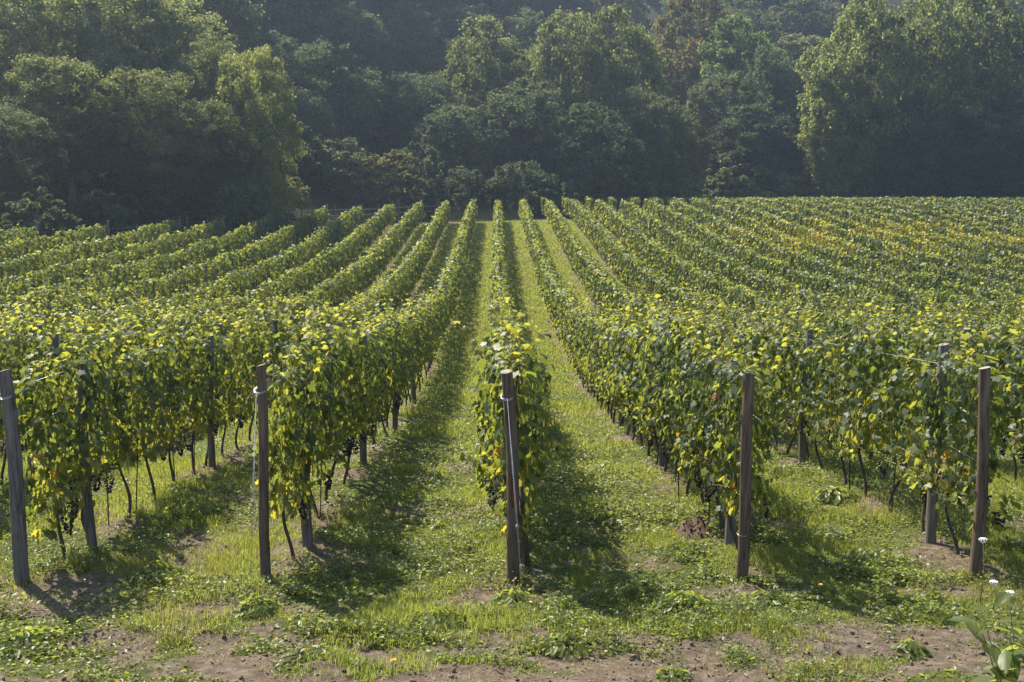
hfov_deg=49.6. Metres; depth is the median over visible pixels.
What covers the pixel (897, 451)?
grapevine
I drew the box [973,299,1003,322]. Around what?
grapevine
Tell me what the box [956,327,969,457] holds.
line post
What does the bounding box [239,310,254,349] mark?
grapevine
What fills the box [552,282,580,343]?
grapevine
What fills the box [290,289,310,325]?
grapevine
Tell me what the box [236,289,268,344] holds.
grapevine
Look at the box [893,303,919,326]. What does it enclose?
grapevine
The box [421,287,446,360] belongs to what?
grapevine
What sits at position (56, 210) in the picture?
bush
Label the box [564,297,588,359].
grapevine
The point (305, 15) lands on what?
broadleaf tree
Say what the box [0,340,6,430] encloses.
grapevine
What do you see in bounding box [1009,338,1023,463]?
grapevine
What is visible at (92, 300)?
grapevine
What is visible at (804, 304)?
grapevine
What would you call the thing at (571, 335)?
grapevine
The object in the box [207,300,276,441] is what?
grapevine
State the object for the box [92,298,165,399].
grapevine
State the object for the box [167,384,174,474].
vine stake
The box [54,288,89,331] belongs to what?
grapevine
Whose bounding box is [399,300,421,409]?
grapevine
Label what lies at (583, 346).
grapevine
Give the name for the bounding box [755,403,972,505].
trellis wire
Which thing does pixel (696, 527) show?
earth mound
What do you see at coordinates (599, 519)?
weed clump
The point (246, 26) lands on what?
broadleaf tree
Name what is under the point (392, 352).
grapevine
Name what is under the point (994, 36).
broadleaf tree
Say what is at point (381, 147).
broadleaf tree
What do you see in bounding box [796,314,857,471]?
grapevine
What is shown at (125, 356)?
trellis wire
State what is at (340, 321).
grapevine
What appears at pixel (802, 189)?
bush
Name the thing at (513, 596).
weed clump
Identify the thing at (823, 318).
grapevine
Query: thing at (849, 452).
vine stake
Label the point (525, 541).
brace stake
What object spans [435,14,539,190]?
broadleaf tree
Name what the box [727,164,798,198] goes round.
bush
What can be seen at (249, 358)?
grapevine
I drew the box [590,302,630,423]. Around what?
grapevine
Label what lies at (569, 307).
grapevine
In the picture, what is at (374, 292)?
grapevine
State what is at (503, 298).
grapevine
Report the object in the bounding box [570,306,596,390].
grapevine
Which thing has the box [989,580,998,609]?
wild carrot
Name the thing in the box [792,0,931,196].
broadleaf tree
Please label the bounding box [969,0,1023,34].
broadleaf tree
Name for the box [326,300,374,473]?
grapevine
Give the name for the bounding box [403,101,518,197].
broadleaf tree
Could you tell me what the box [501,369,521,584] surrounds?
end post
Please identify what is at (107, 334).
grapevine
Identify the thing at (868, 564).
weeds
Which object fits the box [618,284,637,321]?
grapevine
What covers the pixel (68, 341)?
grapevine
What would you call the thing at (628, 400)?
grapevine
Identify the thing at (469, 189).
bush
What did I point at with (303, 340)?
grapevine
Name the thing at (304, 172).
bush
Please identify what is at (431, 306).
grapevine
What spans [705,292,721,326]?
grapevine
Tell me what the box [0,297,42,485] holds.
grapevine
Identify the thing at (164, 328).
grapevine
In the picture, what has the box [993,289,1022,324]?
grapevine
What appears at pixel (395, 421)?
line post
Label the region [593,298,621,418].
grapevine
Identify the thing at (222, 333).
grapevine
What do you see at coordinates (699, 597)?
weed clump
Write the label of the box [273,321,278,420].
line post
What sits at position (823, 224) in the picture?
vineyard rows
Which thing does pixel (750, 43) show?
broadleaf tree
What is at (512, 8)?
broadleaf tree
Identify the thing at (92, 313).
grapevine
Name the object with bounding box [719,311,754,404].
grapevine
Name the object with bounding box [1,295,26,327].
grapevine
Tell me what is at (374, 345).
grapevine
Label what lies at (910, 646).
weed clump
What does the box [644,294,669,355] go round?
grapevine
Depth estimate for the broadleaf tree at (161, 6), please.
108.91 m
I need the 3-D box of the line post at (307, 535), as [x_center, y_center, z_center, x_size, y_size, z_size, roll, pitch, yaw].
[-2.163,1.327,11.667,0.148,2.236,0.136,4,8,29]
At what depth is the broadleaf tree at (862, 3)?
219.44 m
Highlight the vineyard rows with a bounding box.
[0,195,1023,351]
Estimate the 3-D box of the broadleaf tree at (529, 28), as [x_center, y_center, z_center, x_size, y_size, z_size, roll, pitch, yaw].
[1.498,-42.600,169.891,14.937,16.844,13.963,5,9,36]
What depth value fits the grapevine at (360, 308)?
34.48 m
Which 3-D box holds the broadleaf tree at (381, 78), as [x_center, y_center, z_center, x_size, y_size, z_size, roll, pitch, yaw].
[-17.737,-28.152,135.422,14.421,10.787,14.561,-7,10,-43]
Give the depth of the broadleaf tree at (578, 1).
219.09 m
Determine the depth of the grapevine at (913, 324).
24.66 m
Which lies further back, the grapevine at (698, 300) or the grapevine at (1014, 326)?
the grapevine at (698, 300)
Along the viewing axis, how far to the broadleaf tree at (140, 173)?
75.19 m
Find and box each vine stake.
[103,413,109,525]
[136,398,139,507]
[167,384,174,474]
[194,431,194,465]
[320,417,322,517]
[676,401,679,499]
[708,414,713,521]
[849,389,850,489]
[891,399,902,515]
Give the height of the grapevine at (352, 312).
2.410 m
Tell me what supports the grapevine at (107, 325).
on the ground at (234, 662)
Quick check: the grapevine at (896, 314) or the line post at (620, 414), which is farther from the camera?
the grapevine at (896, 314)
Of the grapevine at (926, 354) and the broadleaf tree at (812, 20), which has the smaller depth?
the grapevine at (926, 354)
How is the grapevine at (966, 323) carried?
on the ground at (234, 662)
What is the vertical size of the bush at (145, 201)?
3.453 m
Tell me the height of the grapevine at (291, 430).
2.345 m
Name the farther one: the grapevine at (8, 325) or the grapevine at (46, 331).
the grapevine at (8, 325)
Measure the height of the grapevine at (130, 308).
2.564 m
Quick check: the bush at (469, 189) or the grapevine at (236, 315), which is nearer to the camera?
the grapevine at (236, 315)
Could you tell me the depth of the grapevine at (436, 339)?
31.92 m
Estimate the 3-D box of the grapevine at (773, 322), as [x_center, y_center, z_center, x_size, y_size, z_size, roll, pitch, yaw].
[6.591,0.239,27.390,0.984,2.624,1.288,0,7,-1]
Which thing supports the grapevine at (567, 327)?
on the ground at (234, 662)
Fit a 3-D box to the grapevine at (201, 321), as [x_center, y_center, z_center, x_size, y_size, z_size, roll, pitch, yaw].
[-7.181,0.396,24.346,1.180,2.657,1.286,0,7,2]
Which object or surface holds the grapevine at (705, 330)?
on the ground at (234, 662)
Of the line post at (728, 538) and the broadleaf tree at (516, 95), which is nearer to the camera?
the line post at (728, 538)
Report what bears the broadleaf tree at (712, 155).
on the ground at (234, 662)
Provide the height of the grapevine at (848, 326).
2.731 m
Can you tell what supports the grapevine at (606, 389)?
on the ground at (234, 662)
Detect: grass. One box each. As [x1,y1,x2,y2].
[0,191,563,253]
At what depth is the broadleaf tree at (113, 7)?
83.62 m
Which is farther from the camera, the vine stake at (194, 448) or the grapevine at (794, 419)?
the grapevine at (794, 419)
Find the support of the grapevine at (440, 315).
on the ground at (234, 662)
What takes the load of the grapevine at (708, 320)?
on the ground at (234, 662)
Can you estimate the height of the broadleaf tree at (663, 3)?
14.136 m
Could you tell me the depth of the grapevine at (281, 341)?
21.36 m
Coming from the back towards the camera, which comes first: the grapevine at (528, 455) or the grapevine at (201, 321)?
the grapevine at (201, 321)
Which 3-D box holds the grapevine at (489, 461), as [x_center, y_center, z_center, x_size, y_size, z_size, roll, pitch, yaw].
[-0.083,0.982,12.074,0.921,2.505,1.244,0,7,1]
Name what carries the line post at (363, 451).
on the ground at (234, 662)
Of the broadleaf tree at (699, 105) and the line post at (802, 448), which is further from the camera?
the broadleaf tree at (699, 105)
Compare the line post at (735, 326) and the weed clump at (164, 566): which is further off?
the line post at (735, 326)
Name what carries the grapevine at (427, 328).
on the ground at (234, 662)
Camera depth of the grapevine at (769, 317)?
28.28 m
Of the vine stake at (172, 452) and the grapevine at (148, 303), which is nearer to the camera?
the vine stake at (172, 452)
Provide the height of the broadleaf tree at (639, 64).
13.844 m
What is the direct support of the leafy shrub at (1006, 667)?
on the ground at (234, 662)
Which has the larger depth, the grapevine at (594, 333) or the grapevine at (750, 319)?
the grapevine at (750, 319)
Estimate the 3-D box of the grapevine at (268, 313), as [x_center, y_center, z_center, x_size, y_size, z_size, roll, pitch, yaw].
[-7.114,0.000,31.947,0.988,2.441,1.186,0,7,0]
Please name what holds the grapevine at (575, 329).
on the ground at (234, 662)
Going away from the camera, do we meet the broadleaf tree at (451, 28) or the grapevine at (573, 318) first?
the grapevine at (573, 318)
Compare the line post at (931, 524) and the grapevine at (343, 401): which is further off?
the grapevine at (343, 401)
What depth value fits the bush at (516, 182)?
111.33 m
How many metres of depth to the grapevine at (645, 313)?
34.04 m
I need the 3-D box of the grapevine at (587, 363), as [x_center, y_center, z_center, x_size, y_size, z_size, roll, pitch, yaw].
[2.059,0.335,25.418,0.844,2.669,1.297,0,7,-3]
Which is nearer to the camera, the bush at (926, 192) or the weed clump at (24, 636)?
the weed clump at (24, 636)
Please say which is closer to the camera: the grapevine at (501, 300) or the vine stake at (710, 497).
the vine stake at (710, 497)
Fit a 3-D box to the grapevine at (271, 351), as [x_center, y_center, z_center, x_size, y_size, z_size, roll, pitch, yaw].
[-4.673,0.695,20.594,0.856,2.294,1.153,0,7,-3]
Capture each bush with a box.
[0,186,84,249]
[61,144,131,196]
[64,190,140,236]
[130,186,207,228]
[196,181,251,243]
[206,180,267,236]
[240,173,311,210]
[242,184,280,229]
[268,125,333,191]
[296,137,371,199]
[346,149,429,209]
[395,134,446,208]
[438,166,501,210]
[485,160,561,213]
[545,160,611,215]
[603,165,659,211]
[644,167,704,198]
[698,157,756,198]
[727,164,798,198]
[770,171,844,197]
[821,178,893,197]
[884,172,954,197]
[936,174,1003,197]
[987,168,1023,197]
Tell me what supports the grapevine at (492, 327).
on the ground at (234, 662)
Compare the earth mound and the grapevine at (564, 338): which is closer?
the earth mound
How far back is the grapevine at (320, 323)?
27.24 m
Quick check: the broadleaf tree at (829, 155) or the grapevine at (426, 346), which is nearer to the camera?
the grapevine at (426, 346)
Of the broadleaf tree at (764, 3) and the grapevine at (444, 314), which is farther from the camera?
the broadleaf tree at (764, 3)
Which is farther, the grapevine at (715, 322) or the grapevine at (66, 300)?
the grapevine at (66, 300)
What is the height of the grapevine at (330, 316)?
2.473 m
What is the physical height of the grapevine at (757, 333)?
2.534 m
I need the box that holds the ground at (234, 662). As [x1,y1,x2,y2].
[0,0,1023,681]
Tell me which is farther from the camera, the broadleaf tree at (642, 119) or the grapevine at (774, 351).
the broadleaf tree at (642, 119)
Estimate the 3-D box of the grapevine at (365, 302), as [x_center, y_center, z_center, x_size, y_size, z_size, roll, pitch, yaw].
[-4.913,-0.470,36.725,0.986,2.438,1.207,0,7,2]
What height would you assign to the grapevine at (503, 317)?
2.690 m
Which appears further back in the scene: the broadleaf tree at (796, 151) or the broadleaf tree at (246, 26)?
the broadleaf tree at (796, 151)
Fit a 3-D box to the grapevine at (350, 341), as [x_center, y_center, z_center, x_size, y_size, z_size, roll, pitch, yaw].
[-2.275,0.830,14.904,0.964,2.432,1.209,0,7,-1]
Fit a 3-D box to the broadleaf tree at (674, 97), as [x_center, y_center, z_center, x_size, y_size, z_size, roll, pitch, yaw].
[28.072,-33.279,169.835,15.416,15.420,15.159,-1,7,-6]
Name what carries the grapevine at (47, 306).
on the ground at (234, 662)
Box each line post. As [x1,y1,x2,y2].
[52,335,62,455]
[77,361,97,548]
[207,335,215,467]
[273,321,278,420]
[299,361,313,548]
[359,332,366,467]
[392,321,397,430]
[409,315,416,403]
[511,361,519,543]
[619,325,625,425]
[657,327,665,465]
[724,359,738,545]
[733,322,738,347]
[798,330,812,464]
[925,343,948,543]
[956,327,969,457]
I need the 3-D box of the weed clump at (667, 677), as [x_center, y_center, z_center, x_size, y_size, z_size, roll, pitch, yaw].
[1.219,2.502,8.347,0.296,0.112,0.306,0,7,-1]
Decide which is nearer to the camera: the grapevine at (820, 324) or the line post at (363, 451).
the line post at (363, 451)
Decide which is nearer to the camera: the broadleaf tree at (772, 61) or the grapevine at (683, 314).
the grapevine at (683, 314)
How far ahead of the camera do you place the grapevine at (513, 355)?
12.90 m
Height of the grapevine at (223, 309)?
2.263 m
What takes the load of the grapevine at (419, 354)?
on the ground at (234, 662)
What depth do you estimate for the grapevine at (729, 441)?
10.99 m
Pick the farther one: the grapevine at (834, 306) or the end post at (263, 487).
the grapevine at (834, 306)
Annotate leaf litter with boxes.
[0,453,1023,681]
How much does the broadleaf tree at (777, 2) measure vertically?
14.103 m
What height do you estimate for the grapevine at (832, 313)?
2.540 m
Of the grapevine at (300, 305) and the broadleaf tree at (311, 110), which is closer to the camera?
the grapevine at (300, 305)
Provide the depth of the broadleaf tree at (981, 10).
134.35 m
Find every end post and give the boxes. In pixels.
[0,369,29,584]
[250,364,271,583]
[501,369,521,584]
[736,373,754,580]
[968,366,990,579]
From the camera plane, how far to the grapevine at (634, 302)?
36.85 m
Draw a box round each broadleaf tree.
[0,0,119,174]
[0,101,76,213]
[3,48,142,204]
[14,0,194,154]
[76,64,227,210]
[97,0,227,42]
[102,0,250,167]
[146,0,269,79]
[151,100,262,219]
[152,31,268,200]
[210,43,307,218]
[215,0,318,51]
[242,30,338,140]
[262,87,338,181]
[268,35,387,152]
[290,1,400,93]
[337,71,429,173]
[343,65,412,135]
[374,71,475,186]
[390,27,479,115]
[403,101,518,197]
[425,3,510,72]
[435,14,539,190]
[465,38,538,97]
[471,77,579,205]
[474,73,562,135]
[484,0,537,17]
[490,4,563,82]
[508,6,634,203]
[521,99,650,198]
[570,0,604,6]
[571,1,675,196]
[580,0,650,42]
[594,81,694,197]
[600,36,647,90]
[624,31,685,89]
[644,0,743,126]
[647,114,712,197]
[657,75,703,119]
[659,0,726,46]
[664,119,725,190]
[681,67,781,187]
[685,0,770,56]
[685,10,786,133]
[701,102,807,197]
[716,97,799,189]
[719,42,806,189]
[722,0,771,12]
[734,8,788,62]
[757,0,840,59]
[765,0,807,15]
[773,33,840,88]
[785,114,814,195]
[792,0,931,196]
[793,56,882,197]
[831,0,868,13]
[844,0,987,196]
[848,89,958,198]
[850,4,910,44]
[898,0,977,36]
[907,0,1023,190]
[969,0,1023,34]
[973,7,1023,174]
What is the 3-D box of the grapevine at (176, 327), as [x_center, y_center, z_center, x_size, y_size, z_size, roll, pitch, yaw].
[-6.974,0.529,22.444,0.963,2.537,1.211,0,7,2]
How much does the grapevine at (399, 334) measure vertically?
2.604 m
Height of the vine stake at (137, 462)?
1.501 m
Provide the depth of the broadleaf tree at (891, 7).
201.40 m
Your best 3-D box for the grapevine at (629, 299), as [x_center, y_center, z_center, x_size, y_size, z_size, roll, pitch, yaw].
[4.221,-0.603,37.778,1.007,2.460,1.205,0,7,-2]
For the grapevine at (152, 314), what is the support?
on the ground at (234, 662)
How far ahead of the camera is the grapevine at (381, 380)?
17.83 m
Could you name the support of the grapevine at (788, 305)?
on the ground at (234, 662)
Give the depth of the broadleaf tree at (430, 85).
125.01 m
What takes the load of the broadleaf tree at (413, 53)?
on the ground at (234, 662)
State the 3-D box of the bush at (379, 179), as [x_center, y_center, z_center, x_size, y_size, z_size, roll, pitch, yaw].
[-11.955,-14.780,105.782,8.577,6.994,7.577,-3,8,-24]
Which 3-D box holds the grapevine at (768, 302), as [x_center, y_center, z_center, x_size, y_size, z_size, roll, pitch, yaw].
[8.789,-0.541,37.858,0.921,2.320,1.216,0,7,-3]
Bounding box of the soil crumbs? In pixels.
[0,461,1023,681]
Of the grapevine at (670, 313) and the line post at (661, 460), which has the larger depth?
the grapevine at (670, 313)
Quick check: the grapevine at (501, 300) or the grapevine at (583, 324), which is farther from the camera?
the grapevine at (501, 300)
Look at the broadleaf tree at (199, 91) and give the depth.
82.07 m
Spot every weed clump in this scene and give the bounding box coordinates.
[0,625,63,658]
[127,560,185,586]
[231,595,283,619]
[365,542,400,556]
[403,605,468,634]
[416,470,453,485]
[427,519,449,532]
[486,588,539,609]
[536,630,595,661]
[588,511,619,526]
[651,590,723,623]
[656,665,692,681]
[746,590,784,608]
[809,485,861,505]
[890,638,933,660]
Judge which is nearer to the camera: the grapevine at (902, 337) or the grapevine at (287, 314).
the grapevine at (902, 337)
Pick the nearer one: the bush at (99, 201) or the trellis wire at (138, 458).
the trellis wire at (138, 458)
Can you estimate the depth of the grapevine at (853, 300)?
35.85 m
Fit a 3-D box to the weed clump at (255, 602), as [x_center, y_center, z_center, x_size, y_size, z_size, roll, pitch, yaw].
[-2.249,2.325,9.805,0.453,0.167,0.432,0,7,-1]
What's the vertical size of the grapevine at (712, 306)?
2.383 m
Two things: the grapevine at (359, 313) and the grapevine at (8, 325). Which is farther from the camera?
the grapevine at (359, 313)
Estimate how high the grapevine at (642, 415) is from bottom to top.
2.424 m
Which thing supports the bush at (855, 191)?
on the ground at (234, 662)
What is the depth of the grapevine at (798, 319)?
26.49 m
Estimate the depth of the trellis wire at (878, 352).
13.00 m
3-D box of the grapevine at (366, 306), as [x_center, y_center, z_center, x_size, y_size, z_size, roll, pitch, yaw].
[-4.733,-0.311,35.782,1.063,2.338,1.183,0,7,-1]
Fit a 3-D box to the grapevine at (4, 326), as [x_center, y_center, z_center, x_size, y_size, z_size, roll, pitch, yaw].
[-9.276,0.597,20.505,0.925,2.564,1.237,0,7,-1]
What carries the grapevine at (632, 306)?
on the ground at (234, 662)
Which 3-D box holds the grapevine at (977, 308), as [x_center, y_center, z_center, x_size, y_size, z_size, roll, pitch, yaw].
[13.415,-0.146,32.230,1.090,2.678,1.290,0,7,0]
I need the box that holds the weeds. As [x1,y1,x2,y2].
[0,366,1023,681]
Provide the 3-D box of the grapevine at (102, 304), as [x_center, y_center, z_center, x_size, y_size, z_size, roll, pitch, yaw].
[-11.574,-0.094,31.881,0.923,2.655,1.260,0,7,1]
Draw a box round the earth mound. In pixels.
[675,510,722,539]
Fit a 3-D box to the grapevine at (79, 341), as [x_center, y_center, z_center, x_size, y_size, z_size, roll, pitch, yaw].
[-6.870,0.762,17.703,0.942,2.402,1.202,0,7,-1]
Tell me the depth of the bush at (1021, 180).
134.23 m
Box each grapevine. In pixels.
[0,282,17,316]
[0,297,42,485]
[0,303,33,379]
[0,310,35,348]
[0,310,61,466]
[0,332,106,557]
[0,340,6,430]
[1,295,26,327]
[6,312,21,375]
[8,301,53,401]
[15,318,77,439]
[16,300,43,321]
[20,299,58,333]
[22,288,60,324]
[33,313,142,533]
[36,292,66,339]
[38,302,67,346]
[39,314,78,378]
[51,284,84,319]
[52,315,96,387]
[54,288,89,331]
[59,314,107,415]
[60,301,83,370]
[63,305,113,362]
[71,302,91,323]
[71,309,129,408]
[72,289,99,317]
[73,308,111,361]
[77,295,108,328]
[91,329,166,517]
[92,293,124,323]
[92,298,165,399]
[95,310,145,424]
[100,303,133,347]
[105,298,142,341]
[106,317,187,498]
[112,297,129,317]
[114,306,207,482]
[117,303,148,352]
[126,291,149,319]
[129,308,177,429]
[136,305,161,393]
[140,291,162,317]
[143,300,170,328]
[146,303,188,407]
[152,293,166,317]
[156,298,211,389]
[162,304,200,405]
[163,299,187,319]
[164,317,226,473]
[174,315,243,465]
[180,299,208,324]
[193,295,213,330]
[194,308,224,382]
[195,289,221,329]
[196,307,230,358]
[198,319,256,456]
[205,301,239,376]
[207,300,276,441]
[210,283,239,316]
[211,299,228,329]
[213,319,259,449]
[217,297,249,365]
[222,293,245,316]
[235,320,277,428]
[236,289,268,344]
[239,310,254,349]
[246,339,335,559]
[247,302,268,357]
[251,298,290,415]
[254,297,277,325]
[261,294,283,326]
[265,288,289,332]
[265,312,299,408]
[267,309,352,515]
[269,305,344,487]
[270,299,307,389]
[272,296,297,316]
[277,289,301,320]
[282,308,313,383]
[288,296,307,322]
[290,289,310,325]
[291,306,318,339]
[300,297,372,501]
[302,304,322,336]
[311,297,336,351]
[311,310,334,340]
[319,313,381,484]
[321,302,343,332]
[322,299,347,338]
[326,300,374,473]
[327,306,352,334]
[331,297,354,333]
[334,307,392,436]
[336,309,386,437]
[341,300,363,330]
[345,298,367,326]
[347,299,368,320]
[352,292,376,323]
[352,297,380,330]
[355,289,377,320]
[360,299,401,442]
[361,286,379,317]
[364,301,412,434]
[364,314,400,449]
[371,301,411,427]
[380,308,416,399]
[385,306,419,414]
[389,309,417,412]
[396,302,425,404]
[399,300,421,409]
[401,299,429,399]
[402,295,430,387]
[406,296,434,391]
[412,305,436,378]
[414,299,439,372]
[415,299,433,382]
[416,291,446,352]
[418,294,441,367]
[420,293,442,371]
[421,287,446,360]
[422,301,442,378]
[425,284,447,356]
[425,290,446,364]
[453,321,561,558]
[460,319,546,519]
[471,303,526,399]
[472,297,544,458]
[477,300,541,419]
[477,310,522,360]
[480,311,546,476]
[484,307,525,378]
[485,284,505,329]
[486,286,512,336]
[486,300,536,444]
[487,321,536,354]
[489,286,513,323]
[489,306,518,337]
[490,293,513,320]
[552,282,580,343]
[555,282,580,360]
[558,280,570,346]
[559,286,581,367]
[559,289,581,364]
[563,297,583,374]
[564,294,587,378]
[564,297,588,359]
[565,299,599,386]
[568,295,592,383]
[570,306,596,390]
[573,300,603,395]
[577,305,604,399]
[579,299,605,400]
[583,304,615,409]
[588,309,617,413]
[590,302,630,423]
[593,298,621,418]
[596,301,631,426]
[603,299,645,434]
[608,302,649,439]
[609,299,668,448]
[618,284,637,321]
[619,304,675,455]
[621,287,639,320]
[623,289,643,315]
[626,286,655,329]
[630,298,693,472]
[630,314,678,463]
[633,294,654,326]
[638,294,717,481]
[639,296,659,336]
[643,296,665,340]
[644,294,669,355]
[654,299,681,383]
[655,297,676,324]
[656,311,715,497]
[661,316,745,514]
[671,302,692,324]
[672,296,702,399]
[678,317,770,533]
[680,301,706,355]
[690,299,715,336]
[691,287,711,314]
[691,311,718,361]
[696,291,714,317]
[703,296,728,325]
[703,297,731,403]
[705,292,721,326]
[707,337,794,554]
[709,310,747,401]
[710,292,734,333]
[715,298,747,335]
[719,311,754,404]
[724,298,752,329]
[724,307,766,372]
[734,302,750,323]
[740,304,759,357]
[742,306,784,419]
[744,297,779,338]
[752,305,800,447]
[756,291,780,311]
[757,302,778,366]
[759,304,827,454]
[761,286,782,323]
[764,299,794,378]
[767,289,797,321]
[770,300,812,385]
[774,287,796,323]
[780,316,837,463]
[782,300,816,406]
[785,299,809,318]
[790,311,830,393]
[794,291,818,324]
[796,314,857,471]
[801,295,830,328]
[801,308,852,404]
[806,333,879,484]
[811,308,828,372]
[817,300,854,417]
[825,295,878,417]
[825,296,841,334]
[828,291,848,319]
[833,304,859,333]
[835,290,909,496]
[838,288,867,317]
[838,302,873,348]
[849,291,876,316]
[851,307,894,433]
[851,320,935,511]
[859,285,886,321]
[859,307,889,358]
[859,310,914,435]
[867,296,895,324]
[875,301,896,384]
[878,339,976,532]
[879,303,913,364]
[884,301,907,328]
[884,307,931,432]
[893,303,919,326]
[897,305,958,454]
[902,310,944,383]
[905,300,933,340]
[908,284,937,321]
[909,301,960,380]
[911,327,1022,554]
[918,286,946,322]
[919,297,947,328]
[920,295,999,456]
[930,299,959,339]
[934,297,956,319]
[939,308,972,395]
[944,292,970,321]
[947,305,1014,451]
[948,300,986,328]
[952,297,983,381]
[957,290,993,321]
[967,309,995,328]
[969,305,1023,481]
[971,315,1009,429]
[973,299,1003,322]
[983,310,1011,335]
[992,300,1023,411]
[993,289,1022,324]
[996,307,1023,376]
[1004,290,1023,324]
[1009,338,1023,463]
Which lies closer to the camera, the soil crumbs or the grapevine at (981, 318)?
the soil crumbs
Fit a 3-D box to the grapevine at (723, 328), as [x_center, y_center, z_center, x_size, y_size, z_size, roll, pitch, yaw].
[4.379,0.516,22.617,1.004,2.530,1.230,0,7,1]
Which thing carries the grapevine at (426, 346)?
on the ground at (234, 662)
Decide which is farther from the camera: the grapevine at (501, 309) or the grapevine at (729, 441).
the grapevine at (501, 309)
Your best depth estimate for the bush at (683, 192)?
125.15 m
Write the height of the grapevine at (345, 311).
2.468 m
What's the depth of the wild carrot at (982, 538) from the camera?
9.97 m
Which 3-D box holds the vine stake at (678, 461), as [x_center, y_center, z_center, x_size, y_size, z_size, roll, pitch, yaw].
[2.077,1.354,13.899,0.075,1.501,0.026,0,7,-1]
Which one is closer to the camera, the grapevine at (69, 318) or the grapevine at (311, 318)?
the grapevine at (311, 318)
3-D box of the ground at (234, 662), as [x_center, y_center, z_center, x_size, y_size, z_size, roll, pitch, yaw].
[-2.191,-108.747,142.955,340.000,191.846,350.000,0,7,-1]
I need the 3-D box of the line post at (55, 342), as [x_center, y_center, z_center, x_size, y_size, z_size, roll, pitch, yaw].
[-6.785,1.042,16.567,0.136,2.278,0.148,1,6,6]
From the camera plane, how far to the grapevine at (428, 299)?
34.75 m
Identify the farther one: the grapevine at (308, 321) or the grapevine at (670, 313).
the grapevine at (670, 313)
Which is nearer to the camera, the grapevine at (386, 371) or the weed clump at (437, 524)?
the weed clump at (437, 524)
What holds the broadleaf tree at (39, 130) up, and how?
on the ground at (234, 662)
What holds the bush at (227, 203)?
on the ground at (234, 662)
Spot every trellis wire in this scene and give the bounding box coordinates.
[33,331,270,381]
[40,396,272,513]
[671,317,990,382]
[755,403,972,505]
[787,387,976,460]
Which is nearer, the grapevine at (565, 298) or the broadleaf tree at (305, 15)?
the grapevine at (565, 298)
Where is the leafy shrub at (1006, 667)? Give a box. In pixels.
[948,591,1023,681]
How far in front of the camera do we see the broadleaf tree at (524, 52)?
150.59 m
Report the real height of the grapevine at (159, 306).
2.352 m
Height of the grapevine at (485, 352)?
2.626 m
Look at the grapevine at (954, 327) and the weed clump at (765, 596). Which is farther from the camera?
the grapevine at (954, 327)
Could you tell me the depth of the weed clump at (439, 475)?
15.51 m
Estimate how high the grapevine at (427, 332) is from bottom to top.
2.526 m
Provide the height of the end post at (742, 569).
2.262 m
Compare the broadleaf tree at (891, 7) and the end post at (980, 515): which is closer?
the end post at (980, 515)
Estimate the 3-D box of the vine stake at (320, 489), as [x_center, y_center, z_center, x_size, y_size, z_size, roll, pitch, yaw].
[-2.208,1.448,12.842,0.075,1.501,0.026,0,7,-1]
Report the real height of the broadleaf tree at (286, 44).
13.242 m
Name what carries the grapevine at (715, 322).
on the ground at (234, 662)
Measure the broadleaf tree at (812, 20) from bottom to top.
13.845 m
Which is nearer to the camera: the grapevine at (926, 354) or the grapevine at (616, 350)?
the grapevine at (926, 354)
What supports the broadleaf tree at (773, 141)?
on the ground at (234, 662)
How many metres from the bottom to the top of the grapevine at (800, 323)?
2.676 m
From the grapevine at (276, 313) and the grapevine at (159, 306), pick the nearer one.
the grapevine at (276, 313)
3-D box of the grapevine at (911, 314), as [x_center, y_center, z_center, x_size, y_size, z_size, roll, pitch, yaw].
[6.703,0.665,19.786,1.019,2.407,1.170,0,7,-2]
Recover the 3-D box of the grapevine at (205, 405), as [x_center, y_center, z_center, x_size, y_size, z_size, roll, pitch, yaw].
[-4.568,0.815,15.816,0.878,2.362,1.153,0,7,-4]
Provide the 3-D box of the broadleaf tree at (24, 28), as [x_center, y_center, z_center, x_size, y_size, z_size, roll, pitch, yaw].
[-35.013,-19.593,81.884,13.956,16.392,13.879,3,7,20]
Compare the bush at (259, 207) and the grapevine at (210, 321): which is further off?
the bush at (259, 207)
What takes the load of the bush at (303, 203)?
on the ground at (234, 662)
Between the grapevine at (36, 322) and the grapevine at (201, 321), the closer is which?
the grapevine at (36, 322)
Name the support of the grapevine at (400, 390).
on the ground at (234, 662)
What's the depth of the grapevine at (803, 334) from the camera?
24.48 m
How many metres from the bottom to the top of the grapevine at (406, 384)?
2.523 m
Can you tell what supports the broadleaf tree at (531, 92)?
on the ground at (234, 662)
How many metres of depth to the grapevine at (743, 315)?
31.00 m
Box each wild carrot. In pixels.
[979,537,987,603]
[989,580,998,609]
[1005,590,1014,615]
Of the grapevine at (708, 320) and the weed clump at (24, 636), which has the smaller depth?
the weed clump at (24, 636)
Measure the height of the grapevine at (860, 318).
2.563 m
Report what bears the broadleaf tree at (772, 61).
on the ground at (234, 662)
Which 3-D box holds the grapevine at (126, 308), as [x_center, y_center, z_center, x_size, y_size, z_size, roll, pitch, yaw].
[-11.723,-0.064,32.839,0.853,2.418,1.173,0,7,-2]
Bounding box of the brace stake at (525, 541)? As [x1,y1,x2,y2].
[519,486,530,573]
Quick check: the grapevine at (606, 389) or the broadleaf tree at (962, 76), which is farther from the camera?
the broadleaf tree at (962, 76)
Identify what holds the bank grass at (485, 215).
on the ground at (234, 662)
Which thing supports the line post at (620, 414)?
on the ground at (234, 662)
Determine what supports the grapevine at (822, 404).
on the ground at (234, 662)
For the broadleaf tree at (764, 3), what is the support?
on the ground at (234, 662)
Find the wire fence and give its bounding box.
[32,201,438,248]
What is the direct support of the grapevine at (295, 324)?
on the ground at (234, 662)

